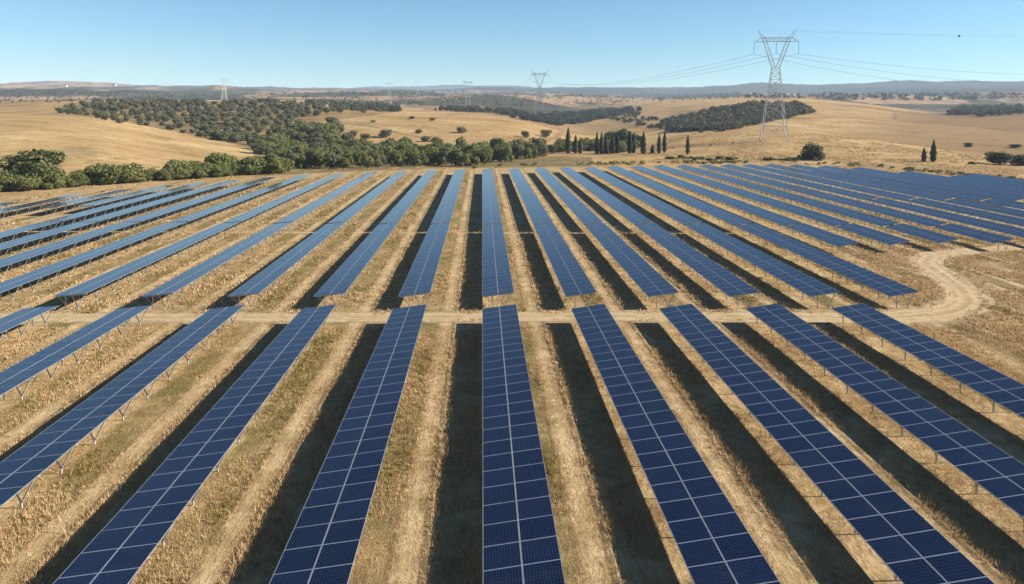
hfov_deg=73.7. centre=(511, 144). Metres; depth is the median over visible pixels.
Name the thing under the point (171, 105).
olive tree
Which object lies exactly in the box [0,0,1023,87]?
sky
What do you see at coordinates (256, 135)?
olive tree
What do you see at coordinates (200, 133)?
olive tree
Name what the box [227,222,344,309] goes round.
solar array
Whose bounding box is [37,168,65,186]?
hedge bush
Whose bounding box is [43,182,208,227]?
solar array
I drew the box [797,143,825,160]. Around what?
round bush
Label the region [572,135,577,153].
cypress
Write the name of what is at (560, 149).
valley tree
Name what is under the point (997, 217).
solar array
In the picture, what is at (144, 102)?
olive tree
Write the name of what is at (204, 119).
olive tree
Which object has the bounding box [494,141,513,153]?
valley tree
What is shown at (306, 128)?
valley tree
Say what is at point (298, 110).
olive tree
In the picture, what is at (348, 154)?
valley tree
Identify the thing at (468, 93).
pylon
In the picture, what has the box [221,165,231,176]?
hedge bush
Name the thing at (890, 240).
solar array
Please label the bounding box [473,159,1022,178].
undergrowth
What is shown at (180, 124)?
olive tree
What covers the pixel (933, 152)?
cypress
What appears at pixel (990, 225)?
solar array
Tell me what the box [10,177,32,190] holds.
hedge bush
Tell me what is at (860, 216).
solar array
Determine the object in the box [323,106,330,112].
olive tree
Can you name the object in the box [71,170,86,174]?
hedge bush
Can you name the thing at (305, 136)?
valley tree
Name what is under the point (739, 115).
forest
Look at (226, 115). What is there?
olive tree
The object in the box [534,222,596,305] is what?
solar array
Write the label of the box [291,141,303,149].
valley tree
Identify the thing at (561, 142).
valley tree
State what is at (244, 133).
olive tree
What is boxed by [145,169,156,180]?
hedge bush
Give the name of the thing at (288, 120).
olive tree
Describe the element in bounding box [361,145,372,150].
valley tree
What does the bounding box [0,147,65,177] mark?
broadleaf tree
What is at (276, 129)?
valley tree
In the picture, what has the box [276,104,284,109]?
olive tree
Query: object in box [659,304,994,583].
solar array
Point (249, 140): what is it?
olive tree
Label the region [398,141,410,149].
valley tree
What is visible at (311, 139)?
valley tree
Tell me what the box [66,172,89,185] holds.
hedge bush
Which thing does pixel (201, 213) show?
solar array
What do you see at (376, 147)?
valley tree
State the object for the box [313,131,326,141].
valley tree
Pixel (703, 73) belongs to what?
power line
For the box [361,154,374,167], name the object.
valley tree
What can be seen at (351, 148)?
valley tree
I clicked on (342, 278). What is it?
solar array
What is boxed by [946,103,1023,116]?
forest
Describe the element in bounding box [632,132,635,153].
cypress
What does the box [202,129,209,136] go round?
olive tree
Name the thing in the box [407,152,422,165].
valley tree
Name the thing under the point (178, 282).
solar array
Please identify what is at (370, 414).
solar array
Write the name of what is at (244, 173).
hedge bush
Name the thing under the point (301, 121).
valley tree
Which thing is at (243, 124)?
olive tree
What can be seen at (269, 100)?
olive tree
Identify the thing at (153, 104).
olive tree
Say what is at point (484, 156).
valley tree
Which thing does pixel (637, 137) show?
broadleaf tree
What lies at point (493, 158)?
valley tree
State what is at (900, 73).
power line
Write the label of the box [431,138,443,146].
valley tree
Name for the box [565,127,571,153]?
cypress
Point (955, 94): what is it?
forest
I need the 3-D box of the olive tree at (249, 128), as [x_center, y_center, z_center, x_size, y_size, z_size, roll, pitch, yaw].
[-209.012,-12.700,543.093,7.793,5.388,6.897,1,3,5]
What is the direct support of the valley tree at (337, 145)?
on the ground at (38, 122)
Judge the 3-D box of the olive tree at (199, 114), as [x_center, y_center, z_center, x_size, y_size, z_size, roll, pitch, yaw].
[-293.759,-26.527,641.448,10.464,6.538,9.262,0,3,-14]
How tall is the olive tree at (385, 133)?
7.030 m
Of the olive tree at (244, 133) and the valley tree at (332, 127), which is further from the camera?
the valley tree at (332, 127)
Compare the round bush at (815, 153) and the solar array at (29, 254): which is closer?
the solar array at (29, 254)
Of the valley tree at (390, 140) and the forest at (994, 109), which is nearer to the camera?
the valley tree at (390, 140)
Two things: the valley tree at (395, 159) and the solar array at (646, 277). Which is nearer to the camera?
the solar array at (646, 277)
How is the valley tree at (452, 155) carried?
on the ground at (38, 122)
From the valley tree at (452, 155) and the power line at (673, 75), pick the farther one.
the power line at (673, 75)
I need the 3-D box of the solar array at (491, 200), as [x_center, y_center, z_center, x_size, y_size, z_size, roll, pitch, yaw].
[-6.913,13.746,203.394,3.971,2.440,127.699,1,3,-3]
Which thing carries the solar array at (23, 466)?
on the ground at (38, 122)
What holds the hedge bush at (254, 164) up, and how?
on the ground at (38, 122)
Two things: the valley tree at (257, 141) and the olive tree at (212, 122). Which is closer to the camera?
the valley tree at (257, 141)
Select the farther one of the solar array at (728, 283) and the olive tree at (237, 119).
the olive tree at (237, 119)
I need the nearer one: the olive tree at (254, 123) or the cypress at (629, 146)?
the cypress at (629, 146)
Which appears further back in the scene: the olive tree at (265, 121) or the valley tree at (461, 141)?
the olive tree at (265, 121)
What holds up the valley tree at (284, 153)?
on the ground at (38, 122)
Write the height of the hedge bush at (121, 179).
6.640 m
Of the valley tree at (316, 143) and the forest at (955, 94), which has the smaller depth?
the valley tree at (316, 143)
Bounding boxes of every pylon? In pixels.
[220,78,227,100]
[464,80,473,104]
[531,70,547,114]
[754,30,798,139]
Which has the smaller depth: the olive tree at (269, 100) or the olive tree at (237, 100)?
the olive tree at (237, 100)
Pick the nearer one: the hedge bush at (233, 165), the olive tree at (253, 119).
the hedge bush at (233, 165)
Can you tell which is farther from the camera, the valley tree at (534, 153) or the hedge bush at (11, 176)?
the valley tree at (534, 153)
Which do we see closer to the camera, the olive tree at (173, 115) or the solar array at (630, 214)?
the solar array at (630, 214)
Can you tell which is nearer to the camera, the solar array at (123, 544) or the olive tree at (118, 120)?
the solar array at (123, 544)
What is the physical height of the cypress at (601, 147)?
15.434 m
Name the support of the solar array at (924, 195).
on the ground at (38, 122)
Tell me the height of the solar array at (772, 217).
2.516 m
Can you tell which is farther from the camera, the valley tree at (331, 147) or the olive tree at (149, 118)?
the olive tree at (149, 118)
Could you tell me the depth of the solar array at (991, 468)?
52.93 m
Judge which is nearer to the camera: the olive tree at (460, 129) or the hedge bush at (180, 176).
the hedge bush at (180, 176)
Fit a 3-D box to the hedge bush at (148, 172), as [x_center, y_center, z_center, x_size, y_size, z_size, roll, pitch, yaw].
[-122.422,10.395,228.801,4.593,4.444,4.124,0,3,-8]
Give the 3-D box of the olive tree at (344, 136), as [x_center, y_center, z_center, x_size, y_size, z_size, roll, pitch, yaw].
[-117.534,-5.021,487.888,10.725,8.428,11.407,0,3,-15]
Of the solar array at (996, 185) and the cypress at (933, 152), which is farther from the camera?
the cypress at (933, 152)
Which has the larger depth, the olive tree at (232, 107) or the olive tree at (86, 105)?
the olive tree at (232, 107)
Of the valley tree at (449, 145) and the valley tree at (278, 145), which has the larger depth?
the valley tree at (449, 145)
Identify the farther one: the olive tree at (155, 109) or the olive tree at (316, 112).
the olive tree at (316, 112)
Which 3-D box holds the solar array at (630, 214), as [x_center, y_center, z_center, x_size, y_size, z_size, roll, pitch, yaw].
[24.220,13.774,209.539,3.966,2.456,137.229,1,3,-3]
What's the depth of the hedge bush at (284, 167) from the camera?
263.80 m
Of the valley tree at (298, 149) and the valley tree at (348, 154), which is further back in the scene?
the valley tree at (298, 149)
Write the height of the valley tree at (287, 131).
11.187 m
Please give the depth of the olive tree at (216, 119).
600.89 m
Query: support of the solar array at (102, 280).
on the ground at (38, 122)
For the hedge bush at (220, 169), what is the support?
on the ground at (38, 122)
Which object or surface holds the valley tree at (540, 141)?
on the ground at (38, 122)
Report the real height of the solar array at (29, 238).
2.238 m
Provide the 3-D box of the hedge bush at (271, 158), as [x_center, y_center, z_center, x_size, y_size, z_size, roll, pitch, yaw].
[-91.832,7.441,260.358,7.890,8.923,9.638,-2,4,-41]
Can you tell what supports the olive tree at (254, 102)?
on the ground at (38, 122)
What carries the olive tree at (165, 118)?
on the ground at (38, 122)
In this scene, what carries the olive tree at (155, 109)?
on the ground at (38, 122)
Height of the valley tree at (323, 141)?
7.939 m
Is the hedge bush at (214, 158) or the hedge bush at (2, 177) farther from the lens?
the hedge bush at (214, 158)
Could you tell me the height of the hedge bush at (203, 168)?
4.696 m
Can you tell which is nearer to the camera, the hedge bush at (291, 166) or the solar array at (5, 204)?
the solar array at (5, 204)
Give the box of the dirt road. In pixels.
[0,244,1023,325]
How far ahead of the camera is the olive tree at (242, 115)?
667.51 m
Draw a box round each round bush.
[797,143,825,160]
[964,143,972,146]
[983,151,1014,164]
[1008,144,1023,147]
[1008,154,1023,164]
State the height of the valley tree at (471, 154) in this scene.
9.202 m
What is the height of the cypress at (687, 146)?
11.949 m
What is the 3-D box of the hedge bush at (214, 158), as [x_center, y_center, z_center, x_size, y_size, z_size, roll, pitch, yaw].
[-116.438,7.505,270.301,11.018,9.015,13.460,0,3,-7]
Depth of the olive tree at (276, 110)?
748.41 m
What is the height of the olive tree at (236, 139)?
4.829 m
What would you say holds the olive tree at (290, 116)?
on the ground at (38, 122)
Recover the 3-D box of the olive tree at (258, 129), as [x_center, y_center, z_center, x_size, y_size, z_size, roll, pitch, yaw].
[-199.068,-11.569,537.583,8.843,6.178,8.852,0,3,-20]
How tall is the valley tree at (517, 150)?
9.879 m
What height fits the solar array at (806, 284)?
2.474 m
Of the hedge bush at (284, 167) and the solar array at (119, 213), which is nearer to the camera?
the solar array at (119, 213)
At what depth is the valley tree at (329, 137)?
465.98 m
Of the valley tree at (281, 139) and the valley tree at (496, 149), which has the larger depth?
the valley tree at (281, 139)
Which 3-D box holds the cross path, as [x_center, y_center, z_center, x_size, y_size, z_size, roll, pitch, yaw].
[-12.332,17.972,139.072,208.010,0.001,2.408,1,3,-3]
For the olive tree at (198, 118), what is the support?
on the ground at (38, 122)
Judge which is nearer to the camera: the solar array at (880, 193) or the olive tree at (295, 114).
the solar array at (880, 193)
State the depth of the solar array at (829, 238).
129.27 m
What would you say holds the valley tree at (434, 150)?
on the ground at (38, 122)
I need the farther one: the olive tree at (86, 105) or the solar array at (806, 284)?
the olive tree at (86, 105)
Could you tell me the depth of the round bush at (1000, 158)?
335.44 m
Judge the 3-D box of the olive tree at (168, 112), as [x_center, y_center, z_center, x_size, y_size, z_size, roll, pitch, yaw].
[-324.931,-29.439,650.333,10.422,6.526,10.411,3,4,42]
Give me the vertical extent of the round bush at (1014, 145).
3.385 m
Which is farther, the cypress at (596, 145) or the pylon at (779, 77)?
the cypress at (596, 145)
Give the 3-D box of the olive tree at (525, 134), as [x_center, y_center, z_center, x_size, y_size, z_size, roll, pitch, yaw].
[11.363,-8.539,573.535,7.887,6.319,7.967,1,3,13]
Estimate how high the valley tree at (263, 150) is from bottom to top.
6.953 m
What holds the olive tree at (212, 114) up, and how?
on the ground at (38, 122)
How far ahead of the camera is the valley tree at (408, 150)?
367.25 m
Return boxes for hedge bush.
[0,169,9,176]
[0,175,6,186]
[1,173,21,190]
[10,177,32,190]
[18,178,37,190]
[20,171,42,188]
[29,178,42,189]
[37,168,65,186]
[40,173,64,189]
[63,178,72,187]
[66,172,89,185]
[66,178,78,186]
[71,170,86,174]
[84,163,113,183]
[93,164,122,184]
[109,165,129,183]
[114,162,143,182]
[130,172,145,182]
[140,169,153,179]
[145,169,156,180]
[154,173,166,180]
[156,166,173,180]
[163,159,187,175]
[172,170,187,179]
[181,169,192,178]
[186,160,196,168]
[188,168,201,178]
[194,166,210,176]
[194,169,205,178]
[197,163,218,176]
[204,152,234,165]
[208,168,218,176]
[213,165,225,176]
[220,162,237,175]
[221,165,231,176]
[231,159,248,173]
[235,161,248,175]
[240,156,267,174]
[256,157,271,173]
[262,152,281,173]
[274,159,289,173]
[287,158,294,170]
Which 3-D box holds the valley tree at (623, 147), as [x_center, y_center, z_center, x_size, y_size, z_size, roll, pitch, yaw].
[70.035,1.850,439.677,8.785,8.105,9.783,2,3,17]
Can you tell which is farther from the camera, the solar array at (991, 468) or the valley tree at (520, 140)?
the valley tree at (520, 140)
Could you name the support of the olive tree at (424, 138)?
on the ground at (38, 122)
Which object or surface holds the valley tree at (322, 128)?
on the ground at (38, 122)
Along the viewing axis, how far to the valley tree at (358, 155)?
312.12 m
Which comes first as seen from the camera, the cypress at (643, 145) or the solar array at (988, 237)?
the solar array at (988, 237)
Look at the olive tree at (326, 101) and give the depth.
1111.46 m
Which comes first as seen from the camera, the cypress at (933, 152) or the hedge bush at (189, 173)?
the hedge bush at (189, 173)
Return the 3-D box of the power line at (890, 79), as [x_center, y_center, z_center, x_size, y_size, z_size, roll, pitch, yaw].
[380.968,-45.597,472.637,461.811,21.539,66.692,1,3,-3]
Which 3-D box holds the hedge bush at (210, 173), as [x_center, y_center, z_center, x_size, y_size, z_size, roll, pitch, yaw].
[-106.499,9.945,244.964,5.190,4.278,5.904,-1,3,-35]
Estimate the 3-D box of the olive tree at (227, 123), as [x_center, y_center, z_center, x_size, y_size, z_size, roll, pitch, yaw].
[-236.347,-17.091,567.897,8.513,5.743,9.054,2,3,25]
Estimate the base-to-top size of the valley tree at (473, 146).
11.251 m
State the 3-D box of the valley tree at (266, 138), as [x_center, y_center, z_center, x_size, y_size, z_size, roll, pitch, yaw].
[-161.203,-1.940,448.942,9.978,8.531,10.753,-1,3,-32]
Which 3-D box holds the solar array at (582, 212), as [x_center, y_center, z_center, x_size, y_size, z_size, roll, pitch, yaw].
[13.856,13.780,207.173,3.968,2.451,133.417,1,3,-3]
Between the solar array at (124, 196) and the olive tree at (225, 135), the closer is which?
the solar array at (124, 196)
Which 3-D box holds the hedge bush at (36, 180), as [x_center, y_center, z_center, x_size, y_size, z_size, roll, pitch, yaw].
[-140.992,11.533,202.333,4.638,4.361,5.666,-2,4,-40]
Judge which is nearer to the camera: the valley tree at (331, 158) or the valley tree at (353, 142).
the valley tree at (331, 158)
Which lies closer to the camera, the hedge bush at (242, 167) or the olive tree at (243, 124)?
the hedge bush at (242, 167)
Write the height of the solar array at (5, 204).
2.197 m
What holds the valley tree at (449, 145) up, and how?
on the ground at (38, 122)
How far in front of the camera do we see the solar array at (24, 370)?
64.77 m
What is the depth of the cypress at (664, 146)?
402.20 m
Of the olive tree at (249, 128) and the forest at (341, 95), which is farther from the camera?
the forest at (341, 95)
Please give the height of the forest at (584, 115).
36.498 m
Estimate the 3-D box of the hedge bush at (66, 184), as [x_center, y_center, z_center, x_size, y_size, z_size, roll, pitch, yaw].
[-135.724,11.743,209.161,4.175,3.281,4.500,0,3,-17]
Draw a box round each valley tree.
[249,142,264,153]
[252,138,267,143]
[259,145,266,154]
[260,135,270,140]
[265,142,276,153]
[267,148,283,155]
[269,135,288,142]
[271,124,285,132]
[272,143,285,151]
[275,141,289,144]
[279,149,291,157]
[280,127,296,139]
[285,151,298,167]
[286,122,304,128]
[291,131,305,140]
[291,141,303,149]
[291,145,304,156]
[295,119,306,125]
[295,156,311,168]
[298,134,308,142]
[299,123,314,134]
[304,146,318,156]
[307,137,319,144]
[308,149,320,167]
[309,140,324,147]
[312,124,329,133]
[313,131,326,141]
[313,150,326,167]
[315,138,326,145]
[322,132,338,144]
[322,150,334,166]
[322,153,340,168]
[323,145,339,151]
[324,123,337,131]
[325,117,339,123]
[327,128,340,138]
[327,142,342,148]
[331,148,343,157]
[335,138,344,146]
[337,157,349,168]
[342,138,363,147]
[343,146,355,150]
[343,150,354,164]
[353,149,367,166]
[358,138,368,147]
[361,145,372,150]
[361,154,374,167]
[367,148,383,166]
[371,144,378,150]
[379,145,394,164]
[381,154,386,165]
[383,137,396,144]
[383,142,397,149]
[388,149,404,165]
[397,136,412,145]
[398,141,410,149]
[402,146,417,158]
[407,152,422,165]
[417,153,428,165]
[420,148,432,164]
[423,146,443,164]
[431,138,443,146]
[435,145,449,164]
[444,143,456,148]
[447,148,462,165]
[455,136,467,147]
[456,153,471,166]
[459,146,468,153]
[464,149,478,165]
[468,142,479,150]
[473,156,479,164]
[476,147,492,164]
[477,141,489,147]
[483,148,499,161]
[490,137,504,148]
[493,145,505,161]
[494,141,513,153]
[498,145,513,161]
[511,138,524,146]
[511,143,524,158]
[522,147,532,158]
[524,142,537,150]
[529,137,546,148]
[531,149,537,157]
[537,145,547,155]
[548,144,559,153]
[554,145,562,151]
[558,140,571,151]
[577,140,589,149]
[589,140,599,150]
[615,141,626,152]
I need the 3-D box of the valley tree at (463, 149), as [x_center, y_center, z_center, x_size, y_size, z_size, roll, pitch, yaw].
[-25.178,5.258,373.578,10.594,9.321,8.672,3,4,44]
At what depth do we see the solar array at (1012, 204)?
180.03 m
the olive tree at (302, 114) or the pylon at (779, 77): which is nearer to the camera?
the pylon at (779, 77)
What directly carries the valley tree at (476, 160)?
on the ground at (38, 122)
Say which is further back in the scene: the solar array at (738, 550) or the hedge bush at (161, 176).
the hedge bush at (161, 176)
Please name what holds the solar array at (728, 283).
on the ground at (38, 122)
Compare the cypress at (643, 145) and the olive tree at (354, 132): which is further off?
the olive tree at (354, 132)
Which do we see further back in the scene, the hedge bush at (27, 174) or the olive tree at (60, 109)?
the olive tree at (60, 109)
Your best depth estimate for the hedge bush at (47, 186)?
203.00 m
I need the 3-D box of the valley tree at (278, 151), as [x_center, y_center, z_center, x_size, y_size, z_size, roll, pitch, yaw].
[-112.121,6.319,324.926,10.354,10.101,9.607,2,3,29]
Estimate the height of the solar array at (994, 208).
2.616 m
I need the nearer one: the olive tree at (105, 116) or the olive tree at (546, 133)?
the olive tree at (105, 116)
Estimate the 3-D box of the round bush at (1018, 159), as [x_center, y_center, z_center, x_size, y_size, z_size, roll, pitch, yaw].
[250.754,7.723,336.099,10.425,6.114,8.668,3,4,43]
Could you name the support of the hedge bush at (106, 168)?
on the ground at (38, 122)
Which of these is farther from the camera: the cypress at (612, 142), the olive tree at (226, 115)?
the olive tree at (226, 115)
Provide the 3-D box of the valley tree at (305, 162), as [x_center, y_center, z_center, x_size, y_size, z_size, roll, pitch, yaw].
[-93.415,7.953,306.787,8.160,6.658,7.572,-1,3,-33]
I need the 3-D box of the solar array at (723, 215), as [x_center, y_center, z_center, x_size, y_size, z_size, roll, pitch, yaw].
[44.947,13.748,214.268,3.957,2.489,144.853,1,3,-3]
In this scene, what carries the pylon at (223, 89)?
on the ground at (38, 122)
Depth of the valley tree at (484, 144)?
402.14 m
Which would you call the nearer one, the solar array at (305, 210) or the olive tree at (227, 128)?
the solar array at (305, 210)
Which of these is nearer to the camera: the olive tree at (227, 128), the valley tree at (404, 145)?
the valley tree at (404, 145)
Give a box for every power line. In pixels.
[545,55,748,84]
[549,54,772,84]
[552,54,795,84]
[755,54,1023,92]
[780,54,1010,83]
[802,54,1001,73]
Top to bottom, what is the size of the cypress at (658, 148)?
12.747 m
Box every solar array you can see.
[0,195,83,218]
[0,202,19,208]
[0,222,57,240]
[0,222,94,256]
[0,222,137,277]
[0,222,185,300]
[0,305,152,399]
[0,305,244,507]
[0,306,57,338]
[39,189,133,215]
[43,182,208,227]
[53,304,336,583]
[54,222,238,309]
[77,185,174,210]
[80,180,239,230]
[122,177,275,230]
[140,222,291,309]
[171,175,309,230]
[222,173,344,230]
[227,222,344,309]
[269,304,426,583]
[276,172,376,231]
[313,222,397,308]
[327,171,406,229]
[379,170,436,229]
[398,222,449,304]
[431,169,464,223]
[482,168,501,224]
[482,222,513,306]
[482,304,564,583]
[509,168,551,224]
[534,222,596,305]
[535,168,602,231]
[560,167,652,229]
[571,304,780,583]
[585,167,702,232]
[585,223,677,308]
[607,166,752,229]
[631,165,801,232]
[636,223,759,308]
[653,165,850,231]
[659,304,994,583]
[676,165,899,232]
[687,223,839,308]
[699,164,947,232]
[722,164,877,204]
[736,223,919,307]
[743,164,915,203]
[745,303,1023,531]
[764,164,953,201]
[786,223,859,254]
[789,164,989,202]
[817,165,1023,202]
[831,303,1023,417]
[836,223,910,252]
[851,167,1023,196]
[869,198,1023,240]
[885,223,958,250]
[900,171,1023,191]
[907,198,1023,227]
[933,223,1014,250]
[943,198,1023,217]
[951,175,1023,186]
[967,173,1023,182]
[980,198,1023,209]
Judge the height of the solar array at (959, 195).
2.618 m
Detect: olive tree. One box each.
[54,107,65,112]
[82,103,91,108]
[95,111,103,117]
[101,114,109,119]
[108,100,115,105]
[109,115,118,119]
[110,106,119,111]
[115,104,126,109]
[115,117,125,122]
[133,102,140,107]
[137,108,147,112]
[141,101,149,105]
[144,115,153,121]
[149,113,161,118]
[150,102,158,107]
[152,107,159,112]
[160,115,169,121]
[165,102,175,107]
[165,124,176,129]
[166,110,176,114]
[169,113,177,118]
[172,118,183,123]
[173,106,182,111]
[175,122,184,127]
[177,102,185,106]
[188,119,198,125]
[190,116,200,122]
[193,113,203,116]
[194,100,201,105]
[195,131,204,136]
[197,124,206,130]
[199,116,209,121]
[202,124,214,129]
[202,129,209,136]
[206,121,215,124]
[209,117,219,121]
[209,130,219,138]
[210,112,219,117]
[216,103,225,108]
[218,132,229,140]
[220,113,230,117]
[221,127,232,130]
[223,121,231,126]
[228,104,235,110]
[231,126,241,131]
[231,136,241,142]
[232,116,241,122]
[234,98,241,104]
[236,112,246,117]
[239,121,248,127]
[242,132,253,138]
[245,125,253,130]
[246,137,254,144]
[249,118,257,122]
[250,100,258,104]
[251,121,258,125]
[251,132,259,138]
[253,126,264,132]
[258,119,270,124]
[264,98,273,102]
[272,108,279,113]
[275,120,283,125]
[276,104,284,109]
[276,112,285,117]
[284,118,292,122]
[286,114,294,120]
[291,112,300,117]
[295,108,304,113]
[300,111,307,116]
[308,99,316,104]
[312,109,321,115]
[320,98,328,103]
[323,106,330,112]
[336,107,344,112]
[337,124,344,132]
[340,132,354,140]
[349,130,356,136]
[360,133,370,139]
[378,129,392,137]
[421,136,430,141]
[456,126,466,132]
[521,131,529,137]
[540,129,551,136]
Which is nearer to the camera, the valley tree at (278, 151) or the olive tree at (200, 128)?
the valley tree at (278, 151)
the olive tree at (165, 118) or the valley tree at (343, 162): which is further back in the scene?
the olive tree at (165, 118)
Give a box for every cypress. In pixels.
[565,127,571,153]
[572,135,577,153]
[578,137,582,152]
[594,132,598,153]
[598,132,603,153]
[604,137,608,152]
[609,136,615,153]
[615,134,620,152]
[626,131,632,153]
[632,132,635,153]
[640,132,646,153]
[650,144,654,153]
[656,133,661,152]
[662,131,666,152]
[685,135,689,153]
[921,148,926,161]
[929,140,937,161]
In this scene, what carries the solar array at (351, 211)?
on the ground at (38, 122)
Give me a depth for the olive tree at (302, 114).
722.17 m
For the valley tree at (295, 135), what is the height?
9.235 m
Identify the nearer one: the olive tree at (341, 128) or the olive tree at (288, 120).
the olive tree at (341, 128)
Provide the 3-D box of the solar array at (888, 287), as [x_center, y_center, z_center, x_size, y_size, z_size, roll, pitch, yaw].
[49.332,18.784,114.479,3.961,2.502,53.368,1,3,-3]
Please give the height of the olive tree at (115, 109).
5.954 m
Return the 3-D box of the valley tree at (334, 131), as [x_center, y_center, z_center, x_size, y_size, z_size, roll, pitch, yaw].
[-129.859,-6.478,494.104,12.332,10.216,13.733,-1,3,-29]
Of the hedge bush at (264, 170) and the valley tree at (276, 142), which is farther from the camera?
the valley tree at (276, 142)
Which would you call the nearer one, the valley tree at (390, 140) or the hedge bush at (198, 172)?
the hedge bush at (198, 172)
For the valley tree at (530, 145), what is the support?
on the ground at (38, 122)
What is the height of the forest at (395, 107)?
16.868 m
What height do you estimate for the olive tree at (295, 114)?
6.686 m
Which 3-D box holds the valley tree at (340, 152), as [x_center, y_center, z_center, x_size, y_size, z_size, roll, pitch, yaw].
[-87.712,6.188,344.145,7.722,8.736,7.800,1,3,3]
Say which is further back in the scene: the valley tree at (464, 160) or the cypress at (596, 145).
the cypress at (596, 145)
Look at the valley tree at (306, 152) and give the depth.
344.92 m
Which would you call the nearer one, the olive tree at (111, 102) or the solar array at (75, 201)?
the solar array at (75, 201)
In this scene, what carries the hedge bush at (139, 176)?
on the ground at (38, 122)
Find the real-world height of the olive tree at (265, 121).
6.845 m
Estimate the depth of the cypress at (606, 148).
443.94 m
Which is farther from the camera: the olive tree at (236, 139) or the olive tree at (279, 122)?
the olive tree at (279, 122)
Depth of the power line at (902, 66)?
440.21 m
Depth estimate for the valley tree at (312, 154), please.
305.85 m
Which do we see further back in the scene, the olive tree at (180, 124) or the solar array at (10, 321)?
the olive tree at (180, 124)
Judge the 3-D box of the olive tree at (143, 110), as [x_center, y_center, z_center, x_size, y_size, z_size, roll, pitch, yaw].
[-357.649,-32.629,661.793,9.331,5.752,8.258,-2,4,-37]
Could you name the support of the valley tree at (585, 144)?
on the ground at (38, 122)
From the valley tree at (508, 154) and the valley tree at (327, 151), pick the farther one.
the valley tree at (508, 154)
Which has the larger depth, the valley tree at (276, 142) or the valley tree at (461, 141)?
the valley tree at (461, 141)
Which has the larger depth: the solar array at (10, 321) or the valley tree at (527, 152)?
the valley tree at (527, 152)
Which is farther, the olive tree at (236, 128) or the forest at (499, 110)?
the forest at (499, 110)
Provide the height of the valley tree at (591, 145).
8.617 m
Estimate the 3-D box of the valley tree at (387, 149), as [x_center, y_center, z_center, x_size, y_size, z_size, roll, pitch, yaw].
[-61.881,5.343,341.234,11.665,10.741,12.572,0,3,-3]
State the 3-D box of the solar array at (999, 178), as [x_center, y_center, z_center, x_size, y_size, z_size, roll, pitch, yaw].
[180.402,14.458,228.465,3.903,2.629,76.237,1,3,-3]
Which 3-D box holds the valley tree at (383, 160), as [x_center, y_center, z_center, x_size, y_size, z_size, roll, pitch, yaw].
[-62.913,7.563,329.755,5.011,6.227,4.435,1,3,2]
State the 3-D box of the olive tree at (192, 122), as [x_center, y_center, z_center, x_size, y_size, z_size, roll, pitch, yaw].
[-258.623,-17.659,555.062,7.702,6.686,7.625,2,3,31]
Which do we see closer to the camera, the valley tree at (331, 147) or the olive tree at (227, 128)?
the valley tree at (331, 147)
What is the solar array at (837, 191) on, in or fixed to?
on the ground at (38, 122)
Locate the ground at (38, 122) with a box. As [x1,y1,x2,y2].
[0,80,1023,583]
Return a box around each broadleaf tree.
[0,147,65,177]
[603,130,616,139]
[612,128,631,140]
[627,134,641,147]
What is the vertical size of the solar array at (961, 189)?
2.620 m
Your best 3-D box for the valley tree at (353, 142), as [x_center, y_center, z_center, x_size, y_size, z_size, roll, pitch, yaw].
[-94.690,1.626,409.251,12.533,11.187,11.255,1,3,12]
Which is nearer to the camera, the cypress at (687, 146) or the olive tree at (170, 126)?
the cypress at (687, 146)
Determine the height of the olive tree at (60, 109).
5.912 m
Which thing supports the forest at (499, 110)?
on the ground at (38, 122)
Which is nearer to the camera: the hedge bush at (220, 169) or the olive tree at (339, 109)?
the hedge bush at (220, 169)
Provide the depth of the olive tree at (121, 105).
691.52 m
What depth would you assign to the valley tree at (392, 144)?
396.31 m
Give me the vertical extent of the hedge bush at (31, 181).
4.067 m
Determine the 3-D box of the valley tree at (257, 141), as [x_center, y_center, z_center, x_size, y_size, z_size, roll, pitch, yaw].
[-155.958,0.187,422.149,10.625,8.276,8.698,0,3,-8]
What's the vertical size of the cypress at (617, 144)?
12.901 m
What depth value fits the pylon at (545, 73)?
1185.72 m
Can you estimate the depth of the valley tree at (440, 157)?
337.39 m
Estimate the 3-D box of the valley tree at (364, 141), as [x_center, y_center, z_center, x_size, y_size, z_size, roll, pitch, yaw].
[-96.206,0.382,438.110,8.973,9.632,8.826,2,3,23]
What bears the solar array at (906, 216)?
on the ground at (38, 122)
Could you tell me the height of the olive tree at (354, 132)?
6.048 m
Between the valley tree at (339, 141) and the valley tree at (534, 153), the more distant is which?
the valley tree at (339, 141)
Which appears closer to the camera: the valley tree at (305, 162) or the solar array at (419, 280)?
the solar array at (419, 280)
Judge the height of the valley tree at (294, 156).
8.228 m
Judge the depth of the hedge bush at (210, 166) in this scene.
243.37 m
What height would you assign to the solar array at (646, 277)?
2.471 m
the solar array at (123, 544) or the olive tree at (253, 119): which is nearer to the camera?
the solar array at (123, 544)
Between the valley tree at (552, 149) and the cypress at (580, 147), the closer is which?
the valley tree at (552, 149)
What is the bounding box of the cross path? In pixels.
[1,231,908,234]
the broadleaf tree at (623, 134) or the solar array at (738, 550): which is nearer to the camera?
the solar array at (738, 550)
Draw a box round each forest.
[0,90,739,105]
[331,101,401,111]
[434,105,577,123]
[509,106,641,124]
[608,110,703,132]
[661,100,816,130]
[744,91,1023,100]
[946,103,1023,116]
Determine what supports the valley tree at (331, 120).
on the ground at (38, 122)
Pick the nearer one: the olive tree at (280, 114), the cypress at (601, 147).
the cypress at (601, 147)
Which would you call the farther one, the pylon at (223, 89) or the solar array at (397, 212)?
the pylon at (223, 89)
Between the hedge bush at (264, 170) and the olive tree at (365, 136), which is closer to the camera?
the hedge bush at (264, 170)
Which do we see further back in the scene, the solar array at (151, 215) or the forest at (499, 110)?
the forest at (499, 110)
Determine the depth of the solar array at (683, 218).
178.62 m

